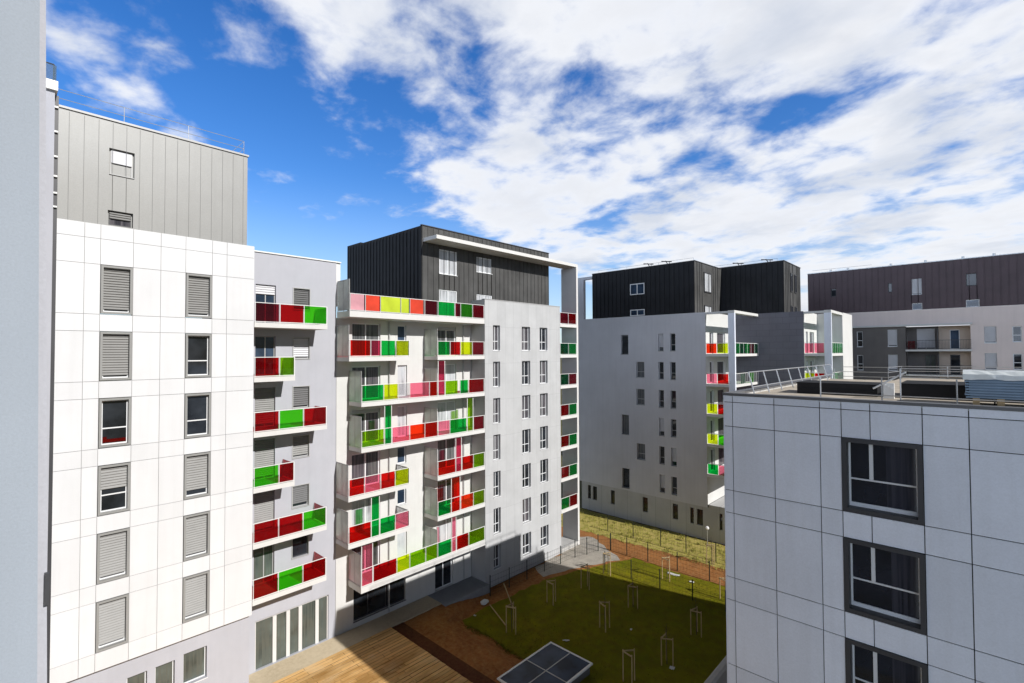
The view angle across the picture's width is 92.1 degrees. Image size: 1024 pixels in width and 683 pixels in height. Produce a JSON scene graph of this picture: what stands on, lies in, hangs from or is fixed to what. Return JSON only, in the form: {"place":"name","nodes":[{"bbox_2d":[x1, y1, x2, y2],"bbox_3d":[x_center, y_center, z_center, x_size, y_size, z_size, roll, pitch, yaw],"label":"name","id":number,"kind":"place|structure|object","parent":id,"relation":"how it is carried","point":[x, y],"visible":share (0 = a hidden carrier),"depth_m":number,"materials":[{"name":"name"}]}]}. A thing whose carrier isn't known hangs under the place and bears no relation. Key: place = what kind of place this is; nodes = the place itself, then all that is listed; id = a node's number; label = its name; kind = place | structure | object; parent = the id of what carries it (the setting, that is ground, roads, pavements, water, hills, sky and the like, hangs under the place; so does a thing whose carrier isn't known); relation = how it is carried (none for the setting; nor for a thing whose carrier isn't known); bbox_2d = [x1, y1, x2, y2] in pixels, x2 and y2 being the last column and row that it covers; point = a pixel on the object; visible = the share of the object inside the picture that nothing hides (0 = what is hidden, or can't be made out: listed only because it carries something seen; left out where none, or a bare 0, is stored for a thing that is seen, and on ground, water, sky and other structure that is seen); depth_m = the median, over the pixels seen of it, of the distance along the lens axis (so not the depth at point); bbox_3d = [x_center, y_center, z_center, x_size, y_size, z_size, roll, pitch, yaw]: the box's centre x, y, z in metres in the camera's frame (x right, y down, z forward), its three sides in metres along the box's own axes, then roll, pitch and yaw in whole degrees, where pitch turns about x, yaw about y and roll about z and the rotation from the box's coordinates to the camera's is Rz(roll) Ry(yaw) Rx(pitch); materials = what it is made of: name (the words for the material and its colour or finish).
{"place":"outdoors","nodes":[
{"label":"outdoors","id":0,"kind":"place"},
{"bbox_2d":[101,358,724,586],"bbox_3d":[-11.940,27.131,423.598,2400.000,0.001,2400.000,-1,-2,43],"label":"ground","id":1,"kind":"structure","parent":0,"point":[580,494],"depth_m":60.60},
{"bbox_2d":[0,0,48,682],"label":"building","id":2,"kind":"structure","parent":1,"relation":"on","point":[24,588],"depth_m":1.85,"materials":[{"name":"paint"}]},
{"bbox_2d":[46,62,58,682],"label":"building","id":3,"kind":"structure","parent":1,"relation":"on","point":[52,110],"depth_m":14.72,"materials":[{"name":"white metal"}]},
{"bbox_2d":[50,88,340,682],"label":"apartment building","id":4,"kind":"structure","parent":1,"relation":"on","point":[193,537],"depth_m":22.97,"materials":[{"name":"paint"}]},
{"bbox_2d":[95,593,128,652],"bbox_3d":[-17.077,11.977,21.063,0.255,2.060,1.080,-1,-2,43],"label":"window","id":5,"kind":"structure","parent":4,"relation":"in","point":[112,614],"depth_m":21.07,"materials":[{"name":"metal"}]},
{"bbox_2d":[96,528,129,583],"bbox_3d":[-17.090,9.139,21.125,0.255,2.060,1.080,-1,-2,43],"label":"window","id":6,"kind":"structure","parent":4,"relation":"in","point":[112,555],"depth_m":21.13,"materials":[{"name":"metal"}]},
{"bbox_2d":[97,462,130,515],"bbox_3d":[-17.102,6.302,21.188,0.255,2.060,1.080,-1,-2,43],"label":"window","id":7,"kind":"structure","parent":4,"relation":"in","point":[113,484],"depth_m":21.21,"materials":[{"name":"metal"}]},
{"bbox_2d":[98,397,130,447],"bbox_3d":[-17.114,3.465,21.251,0.255,2.060,1.080,-1,-2,43],"label":"window","id":8,"kind":"structure","parent":4,"relation":"in","point":[114,414],"depth_m":21.30,"materials":[{"name":"glass"}]},
{"bbox_2d":[99,332,131,380],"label":"window","id":9,"kind":"structure","parent":4,"relation":"in","point":[115,348],"depth_m":21.32,"materials":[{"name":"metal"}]},
{"bbox_2d":[100,265,132,314],"bbox_3d":[-17.139,-2.210,21.376,0.255,2.060,1.080,-1,-2,43],"label":"window","id":10,"kind":"structure","parent":4,"relation":"in","point":[116,283],"depth_m":21.39,"materials":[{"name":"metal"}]},
{"bbox_2d":[109,211,130,227],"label":"window","id":11,"kind":"structure","parent":4,"relation":"in","point":[116,219],"depth_m":21.56,"materials":[{"name":"metal"}]},
{"bbox_2d":[109,150,133,179],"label":"window","id":12,"kind":"structure","parent":4,"relation":"in","point":[116,157],"depth_m":21.61,"materials":[{"name":"grey metal"}]},
{"bbox_2d":[127,671,145,682],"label":"window","id":13,"kind":"structure","parent":4,"relation":"in","point":[139,678],"depth_m":22.07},
{"bbox_2d":[155,660,173,682],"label":"window","id":14,"kind":"structure","parent":4,"relation":"in","point":[164,673],"depth_m":22.80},
{"bbox_2d":[183,646,207,682],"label":"window","id":15,"kind":"structure","parent":4,"relation":"in","point":[194,662],"depth_m":23.64,"materials":[{"name":"glass"}]},
{"bbox_2d":[182,570,209,622],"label":"window","id":16,"kind":"structure","parent":4,"relation":"in","point":[195,591],"depth_m":23.32,"materials":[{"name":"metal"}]},
{"bbox_2d":[183,511,209,560],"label":"window","id":17,"kind":"structure","parent":4,"relation":"in","point":[196,527],"depth_m":23.40,"materials":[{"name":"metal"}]},
{"bbox_2d":[183,451,210,499],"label":"window","id":18,"kind":"structure","parent":4,"relation":"in","point":[196,465],"depth_m":23.46,"materials":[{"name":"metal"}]},
{"bbox_2d":[184,393,210,437],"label":"window","id":19,"kind":"structure","parent":4,"relation":"in","point":[197,406],"depth_m":23.57,"materials":[{"name":"glass"}]},
{"bbox_2d":[185,273,211,317],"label":"window","id":20,"kind":"structure","parent":4,"relation":"in","point":[198,300],"depth_m":23.64,"materials":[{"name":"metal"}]},
{"bbox_2d":[185,334,211,377],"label":"window","id":21,"kind":"structure","parent":4,"relation":"in","point":[198,347],"depth_m":23.64,"materials":[{"name":"glass"}]},
{"bbox_2d":[254,545,272,578],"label":"window","id":22,"kind":"structure","parent":4,"relation":"in","point":[263,557],"depth_m":27.05,"materials":[{"name":"glass"}]},
{"bbox_2d":[254,438,273,479],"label":"window","id":23,"kind":"structure","parent":4,"relation":"in","point":[264,449],"depth_m":27.12,"materials":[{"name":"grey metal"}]},
{"bbox_2d":[254,490,273,523],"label":"window","id":24,"kind":"structure","parent":4,"relation":"in","point":[263,501],"depth_m":27.07,"materials":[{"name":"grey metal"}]},
{"bbox_2d":[255,387,273,412],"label":"window","id":25,"kind":"structure","parent":4,"relation":"in","point":[264,397],"depth_m":27.19,"materials":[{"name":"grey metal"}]},
{"bbox_2d":[255,336,274,357],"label":"window","id":26,"kind":"structure","parent":4,"relation":"in","point":[264,345],"depth_m":27.33,"materials":[{"name":"glass"}]},
{"bbox_2d":[256,284,274,322],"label":"window","id":27,"kind":"structure","parent":4,"relation":"in","point":[264,293],"depth_m":27.37,"materials":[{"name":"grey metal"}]},
{"bbox_2d":[291,535,308,559],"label":"window","id":28,"kind":"structure","parent":4,"relation":"in","point":[300,545],"depth_m":28.50,"materials":[{"name":"glass"}]},
{"bbox_2d":[292,337,309,359],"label":"window","id":29,"kind":"structure","parent":4,"relation":"in","point":[300,345],"depth_m":28.71,"materials":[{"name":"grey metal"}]},
{"bbox_2d":[292,385,309,408],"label":"window","id":30,"kind":"structure","parent":4,"relation":"in","point":[300,394],"depth_m":28.64,"materials":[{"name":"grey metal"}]},
{"bbox_2d":[292,434,309,458],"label":"window","id":31,"kind":"structure","parent":4,"relation":"in","point":[300,443],"depth_m":28.59,"materials":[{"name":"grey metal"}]},
{"bbox_2d":[292,483,309,508],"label":"window","id":32,"kind":"structure","parent":4,"relation":"in","point":[300,493],"depth_m":28.54,"materials":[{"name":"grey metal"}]},
{"bbox_2d":[293,287,310,310],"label":"window","id":33,"kind":"structure","parent":4,"relation":"in","point":[301,296],"depth_m":28.78,"materials":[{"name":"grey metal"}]},
{"bbox_2d":[249,596,440,682],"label":"walkway","id":34,"kind":"structure","parent":1,"relation":"on","point":[279,670],"depth_m":29.16,"materials":[{"name":"concrete"}]},
{"bbox_2d":[273,627,471,682],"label":"timber terrace","id":35,"kind":"structure","parent":1,"relation":"on","point":[390,655],"depth_m":26.90,"materials":[{"name":"wood"}]},
{"bbox_2d":[335,224,579,635],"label":"apartment building","id":36,"kind":"structure","parent":1,"relation":"on","point":[448,433],"depth_m":36.36,"materials":[{"name":"paint"}]},
{"bbox_2d":[351,540,378,572],"bbox_3d":[-9.397,13.665,31.490,0.060,2.128,2.016,-1,-2,43],"label":"glazed door","id":37,"kind":"structure","parent":36,"relation":"in","point":[367,548],"depth_m":31.68,"materials":[{"name":"glass"}]},
{"bbox_2d":[352,323,378,339],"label":"window","id":38,"kind":"structure","parent":36,"relation":"in","point":[363,331],"depth_m":31.78,"materials":[{"name":"glass"}]},
{"bbox_2d":[352,366,378,385],"bbox_3d":[-9.445,2.647,31.733,0.060,2.128,2.016,-1,-2,43],"label":"glazed door","id":39,"kind":"structure","parent":36,"relation":"in","point":[370,374],"depth_m":31.93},
{"bbox_2d":[352,408,378,431],"bbox_3d":[-9.411,5.401,31.652,0.120,2.128,2.016,-1,-2,43],"label":"glazed door","id":40,"kind":"structure","parent":36,"relation":"in","point":[369,417],"depth_m":31.86,"materials":[{"name":"glass"}]},
{"bbox_2d":[352,450,378,484],"bbox_3d":[-9.421,8.156,31.612,0.060,2.128,2.016,-1,-2,43],"label":"glazed door","id":41,"kind":"structure","parent":36,"relation":"in","point":[367,463],"depth_m":31.73,"materials":[{"name":"glass"}]},
{"bbox_2d":[352,495,378,525],"bbox_3d":[-9.387,10.910,31.530,0.120,2.128,2.016,-1,-2,43],"label":"glazed door","id":42,"kind":"structure","parent":36,"relation":"in","point":[361,509],"depth_m":31.38,"materials":[{"name":"glass"}]},
{"bbox_2d":[353,577,405,622],"bbox_3d":[-8.604,16.518,32.155,0.255,2.031,3.906,-1,-2,43],"label":"window","id":43,"kind":"structure","parent":36,"relation":"in","point":[371,601],"depth_m":32.08,"materials":[{"name":"glass"}]},
{"bbox_2d":[398,365,405,395],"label":"door","id":44,"kind":"structure","parent":36,"relation":"in","point":[401,368],"depth_m":33.81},
{"bbox_2d":[398,405,405,436],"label":"door","id":45,"kind":"structure","parent":36,"relation":"in","point":[401,409],"depth_m":33.72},
{"bbox_2d":[398,532,405,559],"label":"door","id":46,"kind":"structure","parent":36,"relation":"in","point":[402,536],"depth_m":33.54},
{"bbox_2d":[435,558,451,589],"bbox_3d":[-5.069,16.737,36.034,0.060,2.328,1.646,-1,-2,43],"label":"glazed door","id":47,"kind":"structure","parent":36,"relation":"in","point":[443,570],"depth_m":36.09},
{"bbox_2d":[438,327,454,354],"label":"glazed door","id":48,"kind":"structure","parent":36,"relation":"in","point":[445,334],"depth_m":36.67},
{"bbox_2d":[438,401,454,430],"bbox_3d":[-4.890,5.488,36.480,0.060,2.128,1.746,-1,-2,43],"label":"glazed door","id":49,"kind":"structure","parent":36,"relation":"in","point":[446,410],"depth_m":36.47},
{"bbox_2d":[438,438,454,460],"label":"glazed door","id":50,"kind":"structure","parent":36,"relation":"in","point":[446,447],"depth_m":36.42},
{"bbox_2d":[438,516,454,541],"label":"glazed door","id":51,"kind":"structure","parent":36,"relation":"in","point":[444,526],"depth_m":36.28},
{"bbox_2d":[438,477,455,503],"bbox_3d":[-4.844,10.996,36.338,0.120,2.128,1.746,-1,-2,43],"label":"glazed door","id":52,"kind":"structure","parent":36,"relation":"in","point":[444,486],"depth_m":36.27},
{"bbox_2d":[439,249,456,275],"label":"window","id":53,"kind":"structure","parent":36,"relation":"in","point":[443,254],"depth_m":36.72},
{"bbox_2d":[439,289,456,316],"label":"window","id":54,"kind":"structure","parent":36,"relation":"in","point":[449,296],"depth_m":36.78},
{"bbox_2d":[445,364,454,380],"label":"glazed door","id":55,"kind":"structure","parent":36,"relation":"in","point":[449,368],"depth_m":36.86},
{"bbox_2d":[477,257,492,274],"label":"window","id":56,"kind":"structure","parent":36,"relation":"in","point":[486,262],"depth_m":39.53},
{"bbox_2d":[493,325,497,349],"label":"window","id":57,"kind":"structure","parent":36,"relation":"in","point":[495,328],"depth_m":38.33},
{"bbox_2d":[493,362,497,387],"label":"window","id":58,"kind":"structure","parent":36,"relation":"in","point":[495,364],"depth_m":38.25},
{"bbox_2d":[493,398,499,424],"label":"window","id":59,"kind":"structure","parent":36,"relation":"in","point":[495,400],"depth_m":38.19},
{"bbox_2d":[493,508,499,535],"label":"window","id":60,"kind":"structure","parent":36,"relation":"in","point":[496,511],"depth_m":38.04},
{"bbox_2d":[493,435,500,460],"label":"window","id":61,"kind":"structure","parent":36,"relation":"in","point":[495,437],"depth_m":38.13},
{"bbox_2d":[493,471,500,498],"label":"window","id":62,"kind":"structure","parent":36,"relation":"in","point":[496,474],"depth_m":38.11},
{"bbox_2d":[522,327,527,349],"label":"window","id":63,"kind":"structure","parent":36,"relation":"in","point":[524,329],"depth_m":40.83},
{"bbox_2d":[522,463,529,489],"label":"window","id":64,"kind":"structure","parent":36,"relation":"in","point":[525,468],"depth_m":40.57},
{"bbox_2d":[522,361,530,384],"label":"window","id":65,"kind":"structure","parent":36,"relation":"in","point":[524,363],"depth_m":40.73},
{"bbox_2d":[522,395,530,419],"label":"window","id":66,"kind":"structure","parent":36,"relation":"in","point":[525,401],"depth_m":40.71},
{"bbox_2d":[522,429,530,454],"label":"window","id":67,"kind":"structure","parent":36,"relation":"in","point":[525,433],"depth_m":40.64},
{"bbox_2d":[522,498,530,524],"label":"window","id":68,"kind":"structure","parent":36,"relation":"in","point":[525,501],"depth_m":40.50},
{"bbox_2d":[523,532,530,556],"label":"window","id":69,"kind":"structure","parent":36,"relation":"in","point":[525,536],"depth_m":40.42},
{"bbox_2d":[540,393,545,416],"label":"window","id":70,"kind":"structure","parent":36,"relation":"in","point":[542,396],"depth_m":42.33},
{"bbox_2d":[540,328,547,350],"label":"window","id":71,"kind":"structure","parent":36,"relation":"in","point":[542,330],"depth_m":42.48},
{"bbox_2d":[540,360,547,383],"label":"window","id":72,"kind":"structure","parent":36,"relation":"in","point":[542,363],"depth_m":42.42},
{"bbox_2d":[540,426,548,450],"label":"window","id":73,"kind":"structure","parent":36,"relation":"in","point":[542,429],"depth_m":42.25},
{"bbox_2d":[540,459,548,483],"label":"window","id":74,"kind":"structure","parent":36,"relation":"in","point":[542,462],"depth_m":42.12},
{"bbox_2d":[428,576,489,606],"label":"concrete platform","id":75,"kind":"structure","parent":1,"relation":"on","point":[471,587],"depth_m":35.49,"materials":[{"name":"concrete"}]},
{"bbox_2d":[722,364,1023,682],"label":"apartment building","id":76,"kind":"structure","parent":1,"relation":"on","point":[879,539],"depth_m":13.70,"materials":[{"name":"concrete"}]},
{"bbox_2d":[796,380,882,396],"bbox_3d":[11.564,1.632,17.384,2.360,0.397,1.645,-1,-2,43],"label":"roof upstand","id":77,"kind":"object","parent":76,"relation":"on","point":[813,387],"visible":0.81,"depth_m":16.82,"materials":[{"name":"metal"}]},
{"bbox_2d":[841,437,923,524],"bbox_3d":[10.120,3.740,13.498,1.770,2.060,0.367,-1,-2,43],"label":"window","id":78,"kind":"structure","parent":76,"relation":"in","point":[882,479],"depth_m":13.55,"materials":[{"name":"glass"}]},
{"bbox_2d":[843,537,926,635],"bbox_3d":[10.132,6.549,13.436,1.770,2.060,0.367,-1,-2,43],"label":"window","id":79,"kind":"structure","parent":76,"relation":"in","point":[885,584],"depth_m":13.49,"materials":[{"name":"glass"}]},
{"bbox_2d":[845,637,927,682],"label":"window","id":80,"kind":"structure","parent":76,"relation":"in","point":[865,663],"depth_m":13.58,"materials":[{"name":"glass"}]},
{"bbox_2d":[901,380,1023,402],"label":"roof upstand","id":81,"kind":"object","parent":76,"relation":"on","point":[941,389],"visible":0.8,"depth_m":15.27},
{"bbox_2d":[963,370,1023,405],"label":"sheet stack","id":82,"kind":"object","parent":76,"relation":"on","point":[1001,384],"visible":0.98,"depth_m":13.21,"materials":[{"name":"white plastic"}]},
{"bbox_2d":[392,622,495,682],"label":"red soil strip","id":83,"kind":"object","parent":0,"point":[458,665],"visible":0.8,"depth_m":27.95,"materials":[{"name":"soil"}]},
{"bbox_2d":[403,594,522,682],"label":"earth bank","id":84,"kind":"structure","parent":0,"point":[441,625],"depth_m":29.76,"materials":[{"name":"soil"}]},
{"bbox_2d":[497,642,592,682],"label":"rooflight","id":85,"kind":"object","parent":84,"relation":"on","point":[550,662],"visible":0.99,"depth_m":26.73,"materials":[{"name":"glass"}]},
{"bbox_2d":[46,0,1023,354],"label":"sky","id":86,"kind":"structure","parent":0,"point":[595,136],"materials":[{"name":"blue"}]},
{"bbox_2d":[535,536,619,576],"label":"gravel path","id":87,"kind":"structure","parent":0,"point":[591,557],"depth_m":42.32,"materials":[{"name":"gravel"}]},
{"bbox_2d":[490,533,610,595],"bbox_3d":[3.320,17.829,40.319,13.312,1.500,0.967,1,-2,-38],"label":"wire fence","id":88,"kind":"object","parent":87,"relation":"on","point":[544,563],"visible":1,"depth_m":39.85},
{"bbox_2d":[462,511,725,650],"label":"earth patch","id":89,"kind":"object","parent":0,"point":[534,578],"visible":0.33,"depth_m":40.21,"materials":[{"name":"soil"}]},
{"bbox_2d":[612,535,725,583],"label":"wire fence","id":90,"kind":"object","parent":89,"relation":"on","point":[671,556],"visible":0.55,"depth_m":40.29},
{"bbox_2d":[462,558,726,682],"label":"lawn","id":91,"kind":"structure","parent":0,"point":[599,641],"depth_m":32.26,"materials":[{"name":"green plant"}]},
{"bbox_2d":[622,648,634,682],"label":"tree stake","id":92,"kind":"object","parent":91,"relation":"on","point":[623,651],"visible":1,"depth_m":26.51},
{"bbox_2d":[604,551,725,611],"bbox_3d":[12.788,17.701,35.206,14.473,1.450,0.073,-1,-2,43],"label":"wire fence","id":93,"kind":"object","parent":91,"relation":"on","point":[663,580],"visible":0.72,"depth_m":36.83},
{"bbox_2d":[704,655,726,682],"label":"wall","id":94,"kind":"structure","parent":91,"relation":"on","point":[718,674],"depth_m":25.96,"materials":[{"name":"concrete"}]},
{"bbox_2d":[561,508,725,570],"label":"rough grass field","id":95,"kind":"structure","parent":0,"point":[653,544],"depth_m":47.07,"materials":[{"name":"plant"}]},
{"bbox_2d":[607,515,723,562],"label":"wire fence","id":96,"kind":"object","parent":95,"relation":"on","point":[660,538],"visible":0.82,"depth_m":45.02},
{"bbox_2d":[578,258,852,544],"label":"apartment building","id":97,"kind":"structure","parent":0,"point":[659,373],"depth_m":49.72,"materials":[{"name":"paint"}]},
{"bbox_2d":[622,468,629,488],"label":"window","id":98,"kind":"structure","parent":97,"relation":"in","point":[626,479],"depth_m":52.30,"materials":[{"name":"glass"}]},
{"bbox_2d":[630,283,644,294],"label":"window","id":99,"kind":"structure","parent":97,"relation":"in","point":[639,288],"depth_m":51.40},
{"bbox_2d":[637,389,644,405],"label":"window","id":100,"kind":"structure","parent":97,"relation":"in","point":[640,392],"depth_m":51.23,"materials":[{"name":"grey glass"}]},
{"bbox_2d":[704,272,711,292],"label":"window","id":101,"kind":"structure","parent":97,"relation":"in","point":[707,276],"depth_m":49.49,"materials":[{"name":"glass"}]},
{"bbox_2d":[717,333,723,353],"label":"glazed door","id":102,"kind":"structure","parent":97,"relation":"in","point":[720,336],"depth_m":49.63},
{"bbox_2d":[807,252,1023,379],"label":"apartment building","id":103,"kind":"structure","parent":0,"point":[990,335],"depth_m":55.08,"materials":[{"name":"white metal"}]},
{"bbox_2d":[888,329,896,346],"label":"window","id":104,"kind":"structure","parent":103,"relation":"in","point":[892,334],"depth_m":57.07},
{"bbox_2d":[888,355,897,370],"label":"window","id":105,"kind":"structure","parent":103,"relation":"in","point":[892,359],"depth_m":56.99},
{"bbox_2d":[912,278,921,294],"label":"window","id":106,"kind":"structure","parent":103,"relation":"in","point":[916,283],"depth_m":55.61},
{"bbox_2d":[917,328,934,348],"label":"glazed door","id":107,"kind":"structure","parent":103,"relation":"in","point":[922,334],"depth_m":56.22,"materials":[{"name":"grey metal"}]},
{"bbox_2d":[925,355,935,373],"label":"glazed door","id":108,"kind":"structure","parent":103,"relation":"in","point":[929,359],"depth_m":55.99,"materials":[{"name":"glass"}]},
{"bbox_2d":[950,330,959,347],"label":"glazed door","id":109,"kind":"structure","parent":103,"relation":"in","point":[954,334],"depth_m":54.58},
{"bbox_2d":[950,355,960,373],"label":"glazed door","id":110,"kind":"structure","parent":103,"relation":"in","point":[954,359],"depth_m":54.56,"materials":[{"name":"glass"}]},
{"bbox_2d":[966,273,976,285],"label":"window","id":111,"kind":"structure","parent":103,"relation":"in","point":[971,280],"depth_m":52.56,"materials":[{"name":"glass"}]},
{"bbox_2d":[984,326,996,342],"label":"window","id":112,"kind":"structure","parent":103,"relation":"in","point":[990,336],"depth_m":51.49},
{"bbox_2d":[985,353,996,368],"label":"window","id":113,"kind":"structure","parent":103,"relation":"in","point":[990,358],"depth_m":51.44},
{"bbox_2d":[1012,326,1021,341],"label":"window","id":114,"kind":"structure","parent":103,"relation":"in","point":[1016,330],"depth_m":50.17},
{"bbox_2d":[1013,354,1022,369],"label":"window","id":115,"kind":"structure","parent":103,"relation":"in","point":[1017,358],"depth_m":50.12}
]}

